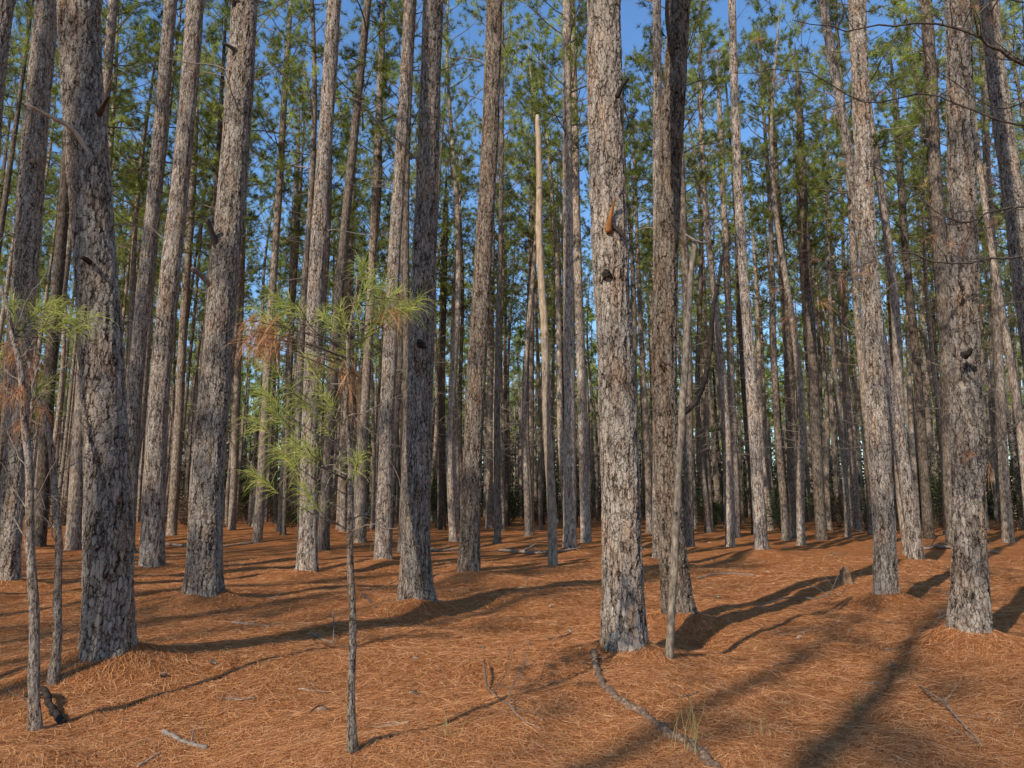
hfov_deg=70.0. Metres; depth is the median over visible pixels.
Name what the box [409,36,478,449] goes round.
pine tree
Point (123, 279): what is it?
pine tree
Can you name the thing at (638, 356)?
pine tree
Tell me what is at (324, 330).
pine tree
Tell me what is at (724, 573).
fallen branch
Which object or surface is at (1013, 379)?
pine tree
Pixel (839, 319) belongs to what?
pine tree
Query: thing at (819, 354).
pine tree
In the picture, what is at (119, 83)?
pine tree
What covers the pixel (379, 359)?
pine tree
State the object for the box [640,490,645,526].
evergreen shrub
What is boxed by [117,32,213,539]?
pine tree
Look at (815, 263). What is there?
pine tree
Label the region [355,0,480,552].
pine tree
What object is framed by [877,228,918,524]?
pine tree
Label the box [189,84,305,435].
pine tree
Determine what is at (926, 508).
pine tree
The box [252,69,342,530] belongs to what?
pine tree
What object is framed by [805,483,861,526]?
withered shrub
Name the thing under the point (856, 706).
grass tuft
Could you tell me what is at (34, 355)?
pine tree
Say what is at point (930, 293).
pine tree
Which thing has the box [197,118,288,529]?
pine tree
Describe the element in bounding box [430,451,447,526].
evergreen shrub
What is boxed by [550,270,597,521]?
pine tree
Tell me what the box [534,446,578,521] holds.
evergreen shrub
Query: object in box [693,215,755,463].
pine tree
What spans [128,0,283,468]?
pine tree
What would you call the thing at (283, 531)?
pine tree
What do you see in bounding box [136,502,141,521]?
withered shrub
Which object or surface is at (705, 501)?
pine tree
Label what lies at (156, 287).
pine tree
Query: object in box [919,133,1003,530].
pine tree
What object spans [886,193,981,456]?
pine tree
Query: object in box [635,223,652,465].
pine tree
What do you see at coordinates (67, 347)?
pine tree
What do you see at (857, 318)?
pine tree
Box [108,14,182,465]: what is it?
pine tree
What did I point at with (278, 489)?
evergreen shrub
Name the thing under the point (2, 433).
pine tree
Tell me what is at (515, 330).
pine tree
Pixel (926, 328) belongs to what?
pine tree
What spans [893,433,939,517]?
evergreen shrub
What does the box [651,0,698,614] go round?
pine tree
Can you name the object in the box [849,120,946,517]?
pine tree
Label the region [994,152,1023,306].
pine tree
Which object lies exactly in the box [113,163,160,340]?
pine tree
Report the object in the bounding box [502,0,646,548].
pine tree
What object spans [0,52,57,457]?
pine tree
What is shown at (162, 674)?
pine cone
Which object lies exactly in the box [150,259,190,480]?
pine tree
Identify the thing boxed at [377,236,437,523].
pine tree
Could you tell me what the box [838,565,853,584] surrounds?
tree stump
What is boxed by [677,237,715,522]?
pine tree
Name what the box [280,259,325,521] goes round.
pine tree
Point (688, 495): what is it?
pine tree
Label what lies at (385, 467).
pine tree
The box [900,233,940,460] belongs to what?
pine tree
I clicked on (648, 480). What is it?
pine tree
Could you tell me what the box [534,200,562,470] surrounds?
pine tree
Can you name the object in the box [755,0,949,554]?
pine tree
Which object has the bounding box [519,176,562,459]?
pine tree
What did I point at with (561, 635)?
stick
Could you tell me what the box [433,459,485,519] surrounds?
evergreen shrub
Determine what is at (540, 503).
pine tree
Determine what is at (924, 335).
pine tree
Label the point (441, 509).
pine tree
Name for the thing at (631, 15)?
sky
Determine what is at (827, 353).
pine tree
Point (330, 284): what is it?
pine tree
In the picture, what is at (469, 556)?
pine tree
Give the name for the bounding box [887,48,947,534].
pine tree
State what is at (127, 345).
pine tree
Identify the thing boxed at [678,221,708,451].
pine tree
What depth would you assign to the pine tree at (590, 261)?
51.45 m
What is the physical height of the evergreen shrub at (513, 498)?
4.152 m
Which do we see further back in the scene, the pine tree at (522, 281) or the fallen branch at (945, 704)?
the pine tree at (522, 281)
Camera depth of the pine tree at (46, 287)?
48.39 m
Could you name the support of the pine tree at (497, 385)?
on the ground
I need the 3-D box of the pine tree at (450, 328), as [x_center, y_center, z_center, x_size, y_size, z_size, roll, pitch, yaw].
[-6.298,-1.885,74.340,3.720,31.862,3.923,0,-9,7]
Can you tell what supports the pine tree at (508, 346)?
on the ground
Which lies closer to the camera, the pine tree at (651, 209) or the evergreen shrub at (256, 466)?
the pine tree at (651, 209)
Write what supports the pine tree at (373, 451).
on the ground
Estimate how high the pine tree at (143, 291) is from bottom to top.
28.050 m
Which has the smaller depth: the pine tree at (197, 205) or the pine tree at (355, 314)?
the pine tree at (197, 205)
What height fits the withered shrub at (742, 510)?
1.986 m
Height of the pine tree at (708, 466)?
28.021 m
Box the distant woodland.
[0,240,1023,523]
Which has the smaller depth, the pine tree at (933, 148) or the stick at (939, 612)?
the stick at (939, 612)
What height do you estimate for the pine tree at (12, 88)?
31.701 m
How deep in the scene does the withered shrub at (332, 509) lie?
69.40 m
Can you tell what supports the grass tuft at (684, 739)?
on the ground
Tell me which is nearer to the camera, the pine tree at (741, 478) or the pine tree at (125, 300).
the pine tree at (125, 300)
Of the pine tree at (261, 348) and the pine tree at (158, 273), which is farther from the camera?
the pine tree at (261, 348)
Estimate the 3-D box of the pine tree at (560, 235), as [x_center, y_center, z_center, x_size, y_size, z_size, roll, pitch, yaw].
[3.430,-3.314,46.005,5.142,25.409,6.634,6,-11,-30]
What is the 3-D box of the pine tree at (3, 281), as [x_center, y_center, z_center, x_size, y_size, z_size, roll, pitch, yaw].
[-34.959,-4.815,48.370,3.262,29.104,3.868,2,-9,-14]
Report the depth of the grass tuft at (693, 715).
4.95 m
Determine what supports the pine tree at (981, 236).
on the ground
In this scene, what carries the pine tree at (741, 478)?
on the ground
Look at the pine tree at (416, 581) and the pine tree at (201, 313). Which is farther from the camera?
the pine tree at (201, 313)
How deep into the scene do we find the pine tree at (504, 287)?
58.09 m
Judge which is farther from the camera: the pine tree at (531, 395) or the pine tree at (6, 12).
the pine tree at (531, 395)
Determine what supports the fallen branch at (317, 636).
on the ground
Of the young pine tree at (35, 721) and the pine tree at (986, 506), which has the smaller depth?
the young pine tree at (35, 721)
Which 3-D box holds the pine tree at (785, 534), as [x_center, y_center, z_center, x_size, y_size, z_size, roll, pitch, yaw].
[12.772,-6.059,36.182,6.402,27.589,4.778,1,-10,-1]
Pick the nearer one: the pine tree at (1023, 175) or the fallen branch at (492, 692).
the fallen branch at (492, 692)
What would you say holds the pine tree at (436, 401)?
on the ground
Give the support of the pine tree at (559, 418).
on the ground
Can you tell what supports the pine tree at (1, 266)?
on the ground
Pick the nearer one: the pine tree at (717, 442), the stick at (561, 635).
the stick at (561, 635)
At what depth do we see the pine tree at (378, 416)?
58.81 m
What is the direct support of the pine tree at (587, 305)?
on the ground
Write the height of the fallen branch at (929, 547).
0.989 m
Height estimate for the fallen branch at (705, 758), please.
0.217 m
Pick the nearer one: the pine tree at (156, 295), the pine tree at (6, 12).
the pine tree at (6, 12)
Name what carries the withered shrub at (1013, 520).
on the ground
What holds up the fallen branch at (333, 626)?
on the ground
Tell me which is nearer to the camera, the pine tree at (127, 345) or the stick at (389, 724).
the stick at (389, 724)
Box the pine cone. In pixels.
[159,672,167,677]
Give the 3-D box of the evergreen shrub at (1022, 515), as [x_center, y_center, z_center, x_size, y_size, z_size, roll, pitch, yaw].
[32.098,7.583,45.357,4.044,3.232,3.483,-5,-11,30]
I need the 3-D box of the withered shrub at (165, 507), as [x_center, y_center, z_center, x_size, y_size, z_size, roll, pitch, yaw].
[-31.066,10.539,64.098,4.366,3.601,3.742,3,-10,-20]
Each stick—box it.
[216,693,254,699]
[294,680,329,691]
[370,721,408,727]
[546,629,571,638]
[666,682,698,697]
[929,603,946,618]
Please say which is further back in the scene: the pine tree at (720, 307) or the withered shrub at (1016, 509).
the pine tree at (720, 307)
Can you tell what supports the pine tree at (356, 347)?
on the ground
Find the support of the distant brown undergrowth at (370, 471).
on the ground
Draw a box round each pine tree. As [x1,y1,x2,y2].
[0,0,16,166]
[0,0,56,580]
[0,0,57,341]
[0,0,60,431]
[0,0,180,503]
[0,39,62,439]
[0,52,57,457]
[0,62,27,404]
[0,84,61,475]
[0,110,19,352]
[0,197,13,323]
[0,198,47,426]
[0,199,51,497]
[0,208,72,372]
[0,212,13,325]
[0,221,115,731]
[0,292,123,685]
[3,21,59,168]
[4,154,118,510]
[8,0,157,546]
[10,0,185,549]
[25,0,137,662]
[32,103,119,531]
[33,187,73,444]
[35,219,123,527]
[36,248,76,525]
[40,60,166,537]
[54,0,159,535]
[56,0,210,552]
[59,104,151,466]
[61,148,128,451]
[61,317,75,525]
[108,0,253,463]
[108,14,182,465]
[113,138,140,290]
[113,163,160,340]
[114,132,160,356]
[114,132,164,391]
[116,179,178,459]
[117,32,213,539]
[118,211,156,371]
[125,202,195,475]
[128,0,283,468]
[135,0,277,567]
[136,0,258,596]
[141,186,192,463]
[144,87,214,455]
[150,44,223,535]
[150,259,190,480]
[155,0,309,433]
[163,108,216,529]
[165,80,275,425]
[165,240,202,522]
[167,161,211,464]
[172,185,213,509]
[173,196,243,427]
[180,3,278,439]
[182,259,206,468]
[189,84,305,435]
[196,232,230,438]
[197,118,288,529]
[201,225,264,525]
[204,230,275,464]
[214,248,437,754]
[230,160,302,526]
[240,227,298,524]
[247,257,282,469]
[249,80,342,534]
[249,234,297,523]
[250,0,348,542]
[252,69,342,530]
[256,0,397,547]
[256,175,307,507]
[264,217,304,463]
[270,0,403,550]
[274,78,371,442]
[275,225,354,478]
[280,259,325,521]
[295,0,411,571]
[297,193,365,438]
[297,257,335,520]
[319,0,443,542]
[319,191,354,476]
[320,276,361,478]
[322,105,371,528]
[326,222,384,463]
[328,147,387,458]
[330,83,385,531]
[334,0,416,559]
[336,197,412,523]
[337,0,443,601]
[337,49,416,536]
[338,98,416,535]
[339,241,380,492]
[341,0,460,547]
[354,185,389,527]
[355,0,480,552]
[360,160,415,527]
[369,230,400,471]
[373,280,395,474]
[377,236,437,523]
[378,234,411,463]
[384,126,451,455]
[390,0,516,541]
[398,194,468,526]
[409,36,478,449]
[409,145,476,529]
[418,0,520,572]
[430,230,464,522]
[433,123,509,533]
[436,155,494,515]
[438,226,467,508]
[442,0,543,543]
[445,244,471,523]
[447,256,509,464]
[451,136,560,530]
[459,283,502,482]
[460,156,519,528]
[463,25,534,534]
[465,189,517,470]
[465,270,534,479]
[485,246,525,489]
[487,61,580,534]
[490,116,562,531]
[494,156,562,529]
[494,203,538,525]
[495,196,537,504]
[497,40,587,535]
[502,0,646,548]
[503,255,555,486]
[509,0,588,513]
[511,146,594,448]
[516,233,575,524]
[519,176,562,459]
[520,151,592,468]
[526,0,635,542]
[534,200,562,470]
[534,246,575,522]
[535,114,557,565]
[549,244,588,461]
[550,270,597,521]
[560,150,647,496]
[573,256,599,520]
[579,62,636,456]
[581,68,652,447]
[582,254,644,459]
[586,0,661,652]
[589,137,652,438]
[622,0,749,546]
[624,73,699,533]
[625,35,715,459]
[628,0,776,546]
[629,0,712,558]
[634,183,681,479]
[635,95,696,407]
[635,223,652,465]
[635,224,681,463]
[635,257,652,480]
[636,249,652,463]
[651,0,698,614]
[677,139,710,528]
[677,202,710,460]
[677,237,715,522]
[677,254,726,455]
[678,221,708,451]
[678,229,736,473]
[679,37,733,532]
[681,136,735,530]
[684,16,761,537]
[687,40,776,534]
[688,180,742,527]
[692,273,736,520]
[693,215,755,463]
[697,0,773,549]
[713,13,827,540]
[714,0,844,545]
[715,201,787,523]
[719,139,797,530]
[720,188,749,523]
[724,36,837,537]
[731,281,769,471]
[745,142,797,479]
[749,235,803,521]
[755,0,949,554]
[761,123,843,472]
[763,230,818,521]
[767,194,849,456]
[769,0,851,540]
[773,152,858,530]
[774,37,842,458]
[775,119,904,530]
[777,243,837,476]
[778,211,836,525]
[781,74,859,536]
[788,0,925,559]
[792,0,924,544]
[796,168,864,527]
[806,151,863,525]
[812,0,930,594]
[819,83,923,534]
[821,232,860,474]
[823,229,884,504]
[823,270,867,523]
[835,32,947,538]
[844,128,935,451]
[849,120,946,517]
[868,0,1021,545]
[870,0,997,430]
[875,57,946,467]
[876,178,929,468]
[877,158,946,449]
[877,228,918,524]
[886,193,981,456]
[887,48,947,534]
[889,26,1023,440]
[896,0,1023,512]
[897,0,1023,542]
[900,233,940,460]
[901,219,939,475]
[910,175,1008,464]
[914,201,939,465]
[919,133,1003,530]
[927,0,1023,409]
[944,0,998,633]
[973,0,1023,373]
[973,0,1023,414]
[977,159,1018,467]
[978,106,1023,399]
[979,192,1022,478]
[979,201,1023,527]
[979,236,1013,468]
[985,198,1023,465]
[987,115,1023,188]
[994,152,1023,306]
[995,90,1023,180]
[996,55,1023,214]
[1002,205,1021,364]
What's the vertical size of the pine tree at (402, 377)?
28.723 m
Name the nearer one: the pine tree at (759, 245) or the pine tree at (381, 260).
the pine tree at (381, 260)
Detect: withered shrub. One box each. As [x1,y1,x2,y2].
[48,485,67,528]
[49,491,67,524]
[61,495,67,524]
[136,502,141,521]
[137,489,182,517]
[165,491,188,526]
[165,497,187,524]
[224,503,247,523]
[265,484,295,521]
[330,494,336,520]
[394,498,399,524]
[516,492,545,522]
[534,493,560,524]
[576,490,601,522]
[740,506,746,526]
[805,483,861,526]
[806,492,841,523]
[831,491,862,523]
[840,496,867,528]
[933,503,942,529]
[986,483,994,516]
[990,507,1023,529]
[995,472,1023,529]
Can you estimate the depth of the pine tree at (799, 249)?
42.54 m
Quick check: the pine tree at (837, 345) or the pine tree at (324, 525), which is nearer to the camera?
the pine tree at (324, 525)
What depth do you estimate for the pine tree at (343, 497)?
46.99 m
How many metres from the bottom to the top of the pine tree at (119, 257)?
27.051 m
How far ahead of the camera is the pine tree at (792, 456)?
38.04 m
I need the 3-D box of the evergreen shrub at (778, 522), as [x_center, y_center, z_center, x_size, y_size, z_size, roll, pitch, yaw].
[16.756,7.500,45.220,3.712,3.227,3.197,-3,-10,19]
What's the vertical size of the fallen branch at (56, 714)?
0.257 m
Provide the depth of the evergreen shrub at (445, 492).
56.31 m
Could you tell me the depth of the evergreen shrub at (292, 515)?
51.11 m
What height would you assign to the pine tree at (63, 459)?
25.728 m
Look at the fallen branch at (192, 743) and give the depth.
5.31 m
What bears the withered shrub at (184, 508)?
on the ground
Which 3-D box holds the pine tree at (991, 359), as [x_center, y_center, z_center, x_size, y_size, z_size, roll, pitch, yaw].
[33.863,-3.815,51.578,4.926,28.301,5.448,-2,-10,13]
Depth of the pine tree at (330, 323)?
65.83 m
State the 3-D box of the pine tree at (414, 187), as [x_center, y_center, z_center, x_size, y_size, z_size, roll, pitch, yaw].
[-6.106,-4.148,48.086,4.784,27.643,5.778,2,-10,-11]
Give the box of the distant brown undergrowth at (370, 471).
[23,347,1016,517]
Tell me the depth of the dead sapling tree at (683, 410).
7.78 m
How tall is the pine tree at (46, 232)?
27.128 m
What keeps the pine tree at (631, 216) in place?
on the ground
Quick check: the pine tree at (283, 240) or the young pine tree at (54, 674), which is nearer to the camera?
the young pine tree at (54, 674)
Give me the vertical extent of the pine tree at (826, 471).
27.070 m
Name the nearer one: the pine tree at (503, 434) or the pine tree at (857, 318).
the pine tree at (857, 318)
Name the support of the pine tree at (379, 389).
on the ground
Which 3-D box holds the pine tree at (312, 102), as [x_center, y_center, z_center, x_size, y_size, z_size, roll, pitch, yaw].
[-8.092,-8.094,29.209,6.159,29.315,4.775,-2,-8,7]
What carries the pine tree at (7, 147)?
on the ground
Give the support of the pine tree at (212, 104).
on the ground
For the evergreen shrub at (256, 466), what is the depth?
87.19 m
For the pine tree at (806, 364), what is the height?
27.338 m
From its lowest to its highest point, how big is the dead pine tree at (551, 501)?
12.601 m
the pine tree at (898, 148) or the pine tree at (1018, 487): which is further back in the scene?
the pine tree at (1018, 487)
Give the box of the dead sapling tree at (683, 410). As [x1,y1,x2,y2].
[665,233,722,659]
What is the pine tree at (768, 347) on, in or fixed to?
on the ground
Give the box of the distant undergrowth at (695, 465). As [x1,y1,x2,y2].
[0,280,1020,519]
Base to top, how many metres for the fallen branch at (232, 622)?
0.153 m
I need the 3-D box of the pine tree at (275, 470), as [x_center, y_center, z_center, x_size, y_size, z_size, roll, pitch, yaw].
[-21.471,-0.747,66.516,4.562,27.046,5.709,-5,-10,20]
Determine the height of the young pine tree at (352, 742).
3.335 m
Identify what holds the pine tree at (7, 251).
on the ground
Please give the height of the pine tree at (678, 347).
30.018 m
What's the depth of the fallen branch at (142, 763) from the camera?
4.95 m
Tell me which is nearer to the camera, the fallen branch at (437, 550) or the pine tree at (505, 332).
the fallen branch at (437, 550)
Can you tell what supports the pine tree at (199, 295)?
on the ground
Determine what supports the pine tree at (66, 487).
on the ground
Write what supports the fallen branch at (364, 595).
on the ground
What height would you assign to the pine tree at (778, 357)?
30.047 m
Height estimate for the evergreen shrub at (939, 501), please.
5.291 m
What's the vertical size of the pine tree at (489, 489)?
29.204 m
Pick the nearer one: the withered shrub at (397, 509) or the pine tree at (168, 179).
the pine tree at (168, 179)
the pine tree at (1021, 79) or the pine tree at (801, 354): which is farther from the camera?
the pine tree at (801, 354)
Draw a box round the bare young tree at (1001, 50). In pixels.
[705,0,1023,491]
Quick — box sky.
[0,0,1023,488]
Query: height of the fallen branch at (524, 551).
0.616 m
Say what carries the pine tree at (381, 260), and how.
on the ground
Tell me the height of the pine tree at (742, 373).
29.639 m
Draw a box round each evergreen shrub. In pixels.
[166,468,184,509]
[237,475,249,519]
[242,447,291,507]
[267,499,296,528]
[270,467,292,518]
[289,452,337,497]
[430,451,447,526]
[431,448,462,522]
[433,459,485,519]
[481,486,493,518]
[493,482,523,525]
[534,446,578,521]
[557,498,562,519]
[590,460,601,519]
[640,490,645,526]
[694,487,722,522]
[695,500,724,527]
[741,425,811,518]
[764,485,813,529]
[772,495,812,518]
[851,472,867,528]
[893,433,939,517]
[918,446,942,522]
[918,459,942,523]
[987,488,994,520]
[990,491,1023,523]
[1006,416,1021,510]
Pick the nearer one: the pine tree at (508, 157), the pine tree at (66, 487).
the pine tree at (508, 157)
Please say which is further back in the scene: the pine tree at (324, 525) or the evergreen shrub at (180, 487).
the evergreen shrub at (180, 487)
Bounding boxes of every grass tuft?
[433,713,464,737]
[669,713,697,756]
[677,680,710,745]
[744,717,778,737]
[853,685,869,710]
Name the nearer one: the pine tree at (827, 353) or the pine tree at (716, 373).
the pine tree at (716, 373)
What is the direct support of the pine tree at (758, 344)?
on the ground
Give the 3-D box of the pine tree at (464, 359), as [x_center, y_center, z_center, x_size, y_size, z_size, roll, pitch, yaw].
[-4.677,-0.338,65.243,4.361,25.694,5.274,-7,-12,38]
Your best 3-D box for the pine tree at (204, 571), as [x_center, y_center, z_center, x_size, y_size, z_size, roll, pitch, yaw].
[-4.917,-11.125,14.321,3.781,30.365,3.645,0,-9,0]
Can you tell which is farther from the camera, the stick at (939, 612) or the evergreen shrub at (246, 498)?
the evergreen shrub at (246, 498)
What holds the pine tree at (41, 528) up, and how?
on the ground
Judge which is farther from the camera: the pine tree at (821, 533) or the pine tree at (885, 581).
the pine tree at (821, 533)
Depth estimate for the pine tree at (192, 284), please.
52.86 m
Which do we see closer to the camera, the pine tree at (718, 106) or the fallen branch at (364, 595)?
the fallen branch at (364, 595)
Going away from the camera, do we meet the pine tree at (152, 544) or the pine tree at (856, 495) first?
the pine tree at (152, 544)
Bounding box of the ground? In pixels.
[0,514,1023,767]
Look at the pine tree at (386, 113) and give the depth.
43.38 m
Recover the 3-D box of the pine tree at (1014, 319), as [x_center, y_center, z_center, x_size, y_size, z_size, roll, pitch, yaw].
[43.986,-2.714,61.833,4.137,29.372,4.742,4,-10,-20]
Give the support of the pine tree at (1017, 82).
on the ground
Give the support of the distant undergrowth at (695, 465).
on the ground
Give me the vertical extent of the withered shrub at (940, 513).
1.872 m
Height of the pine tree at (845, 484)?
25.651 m
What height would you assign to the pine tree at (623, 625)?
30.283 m
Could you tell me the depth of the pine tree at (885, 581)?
12.45 m
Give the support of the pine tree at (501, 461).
on the ground
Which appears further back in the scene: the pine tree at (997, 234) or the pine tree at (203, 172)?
the pine tree at (997, 234)
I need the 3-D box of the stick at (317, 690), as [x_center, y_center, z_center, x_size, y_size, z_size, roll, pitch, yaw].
[-1.796,2.676,6.529,0.355,0.148,0.087,-2,-10,10]
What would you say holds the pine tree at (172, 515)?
on the ground
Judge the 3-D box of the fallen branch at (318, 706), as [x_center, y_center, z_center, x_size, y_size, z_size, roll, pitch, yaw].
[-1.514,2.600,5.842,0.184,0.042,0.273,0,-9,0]
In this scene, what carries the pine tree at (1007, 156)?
on the ground
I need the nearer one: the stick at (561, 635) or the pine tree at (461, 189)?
the stick at (561, 635)
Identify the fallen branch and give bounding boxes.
[24,680,66,725]
[136,752,160,767]
[161,726,207,748]
[165,536,252,546]
[231,619,268,626]
[307,705,328,713]
[312,632,333,643]
[332,610,333,642]
[361,592,376,607]
[431,541,486,551]
[483,646,565,727]
[498,539,583,553]
[508,640,540,728]
[590,649,720,767]
[697,565,754,578]
[755,575,847,607]
[883,646,902,650]
[920,673,1001,747]
[924,530,997,552]
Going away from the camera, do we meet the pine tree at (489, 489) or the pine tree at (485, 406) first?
the pine tree at (489, 489)
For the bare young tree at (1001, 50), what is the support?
on the ground
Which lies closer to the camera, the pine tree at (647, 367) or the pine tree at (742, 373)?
the pine tree at (742, 373)
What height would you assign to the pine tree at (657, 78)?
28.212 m
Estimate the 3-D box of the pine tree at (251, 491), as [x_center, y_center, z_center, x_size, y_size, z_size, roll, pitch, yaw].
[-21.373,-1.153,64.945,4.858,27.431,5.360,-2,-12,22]
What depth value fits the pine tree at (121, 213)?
54.61 m
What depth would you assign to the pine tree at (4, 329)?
60.45 m
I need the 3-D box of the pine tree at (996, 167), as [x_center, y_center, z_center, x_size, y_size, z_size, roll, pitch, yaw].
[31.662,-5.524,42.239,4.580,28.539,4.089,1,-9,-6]
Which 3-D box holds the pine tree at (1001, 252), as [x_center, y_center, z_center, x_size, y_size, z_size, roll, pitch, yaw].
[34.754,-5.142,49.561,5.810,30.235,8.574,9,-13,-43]
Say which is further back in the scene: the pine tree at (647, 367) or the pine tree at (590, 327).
the pine tree at (647, 367)
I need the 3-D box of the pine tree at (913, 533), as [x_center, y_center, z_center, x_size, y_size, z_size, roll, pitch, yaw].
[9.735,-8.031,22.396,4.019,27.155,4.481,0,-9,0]
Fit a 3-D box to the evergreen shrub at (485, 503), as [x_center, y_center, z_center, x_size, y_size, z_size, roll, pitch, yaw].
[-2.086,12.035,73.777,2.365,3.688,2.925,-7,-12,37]
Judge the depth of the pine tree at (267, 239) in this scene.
56.05 m
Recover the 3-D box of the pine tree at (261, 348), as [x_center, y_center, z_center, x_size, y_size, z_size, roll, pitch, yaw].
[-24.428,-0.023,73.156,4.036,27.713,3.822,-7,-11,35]
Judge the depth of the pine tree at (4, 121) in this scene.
34.36 m
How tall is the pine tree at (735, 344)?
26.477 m
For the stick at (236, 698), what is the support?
on the ground
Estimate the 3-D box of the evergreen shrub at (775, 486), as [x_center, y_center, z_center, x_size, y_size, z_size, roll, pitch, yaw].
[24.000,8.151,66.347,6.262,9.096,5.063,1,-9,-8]
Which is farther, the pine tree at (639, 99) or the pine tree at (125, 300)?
the pine tree at (125, 300)
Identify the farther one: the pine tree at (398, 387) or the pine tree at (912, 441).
the pine tree at (912, 441)
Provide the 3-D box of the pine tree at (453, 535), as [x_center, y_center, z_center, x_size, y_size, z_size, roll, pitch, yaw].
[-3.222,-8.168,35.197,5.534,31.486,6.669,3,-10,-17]
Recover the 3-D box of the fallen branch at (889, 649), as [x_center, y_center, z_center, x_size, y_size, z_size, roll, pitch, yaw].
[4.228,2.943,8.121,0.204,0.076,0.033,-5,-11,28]
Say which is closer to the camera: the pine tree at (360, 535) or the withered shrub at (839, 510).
the pine tree at (360, 535)
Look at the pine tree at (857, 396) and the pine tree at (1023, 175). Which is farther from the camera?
the pine tree at (857, 396)
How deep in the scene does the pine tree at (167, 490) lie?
68.17 m
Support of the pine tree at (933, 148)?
on the ground
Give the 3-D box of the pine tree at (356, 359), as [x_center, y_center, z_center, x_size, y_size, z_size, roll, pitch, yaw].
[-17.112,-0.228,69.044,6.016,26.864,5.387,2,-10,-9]
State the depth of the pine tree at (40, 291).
57.68 m
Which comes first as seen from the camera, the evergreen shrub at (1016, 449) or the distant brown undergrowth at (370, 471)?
the evergreen shrub at (1016, 449)
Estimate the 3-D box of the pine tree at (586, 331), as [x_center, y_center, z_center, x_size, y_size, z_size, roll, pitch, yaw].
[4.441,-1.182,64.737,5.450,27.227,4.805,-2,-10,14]
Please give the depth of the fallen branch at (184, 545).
29.52 m
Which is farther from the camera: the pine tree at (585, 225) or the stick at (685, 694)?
the pine tree at (585, 225)
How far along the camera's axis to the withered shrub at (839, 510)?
60.91 m
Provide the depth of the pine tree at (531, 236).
42.43 m
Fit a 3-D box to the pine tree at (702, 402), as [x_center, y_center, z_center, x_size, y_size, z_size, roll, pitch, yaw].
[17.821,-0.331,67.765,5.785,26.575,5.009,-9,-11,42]
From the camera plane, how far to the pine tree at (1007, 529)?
33.11 m
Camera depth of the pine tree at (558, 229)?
53.31 m
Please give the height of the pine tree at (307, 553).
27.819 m
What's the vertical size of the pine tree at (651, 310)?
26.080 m
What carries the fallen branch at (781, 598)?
on the ground
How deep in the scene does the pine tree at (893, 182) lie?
52.07 m
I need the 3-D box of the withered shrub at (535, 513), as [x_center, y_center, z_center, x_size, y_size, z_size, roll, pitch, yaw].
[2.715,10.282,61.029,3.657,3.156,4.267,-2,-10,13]
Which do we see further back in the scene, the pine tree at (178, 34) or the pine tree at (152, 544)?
the pine tree at (178, 34)
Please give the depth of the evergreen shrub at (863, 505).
46.14 m
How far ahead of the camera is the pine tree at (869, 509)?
41.93 m
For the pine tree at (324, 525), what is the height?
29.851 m
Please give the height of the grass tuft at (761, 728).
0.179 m
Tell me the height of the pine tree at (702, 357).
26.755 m
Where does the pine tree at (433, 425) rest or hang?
on the ground
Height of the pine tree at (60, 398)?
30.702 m
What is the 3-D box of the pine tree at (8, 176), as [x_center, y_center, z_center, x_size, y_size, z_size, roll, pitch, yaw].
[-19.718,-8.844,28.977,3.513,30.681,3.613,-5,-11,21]
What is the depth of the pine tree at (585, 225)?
43.39 m
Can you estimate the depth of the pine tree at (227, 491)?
58.36 m
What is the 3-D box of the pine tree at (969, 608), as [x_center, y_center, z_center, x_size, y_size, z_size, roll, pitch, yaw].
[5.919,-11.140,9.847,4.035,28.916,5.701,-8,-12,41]
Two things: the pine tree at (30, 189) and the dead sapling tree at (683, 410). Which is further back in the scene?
the pine tree at (30, 189)
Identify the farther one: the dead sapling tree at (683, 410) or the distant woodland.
the distant woodland
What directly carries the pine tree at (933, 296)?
on the ground
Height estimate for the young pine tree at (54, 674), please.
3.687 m
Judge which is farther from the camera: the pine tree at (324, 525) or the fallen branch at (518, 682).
the pine tree at (324, 525)
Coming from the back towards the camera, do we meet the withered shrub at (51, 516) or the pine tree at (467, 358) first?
the pine tree at (467, 358)
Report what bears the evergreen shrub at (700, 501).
on the ground
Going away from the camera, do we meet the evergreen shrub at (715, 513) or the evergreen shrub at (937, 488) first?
the evergreen shrub at (937, 488)
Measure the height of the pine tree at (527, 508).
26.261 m
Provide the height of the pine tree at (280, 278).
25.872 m
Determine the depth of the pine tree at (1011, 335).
62.95 m
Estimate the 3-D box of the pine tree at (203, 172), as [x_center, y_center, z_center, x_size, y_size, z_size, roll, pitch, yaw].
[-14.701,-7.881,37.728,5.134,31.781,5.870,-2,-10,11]
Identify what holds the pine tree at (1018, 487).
on the ground
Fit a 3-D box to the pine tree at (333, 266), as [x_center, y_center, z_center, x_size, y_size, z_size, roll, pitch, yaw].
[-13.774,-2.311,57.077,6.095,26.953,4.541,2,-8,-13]

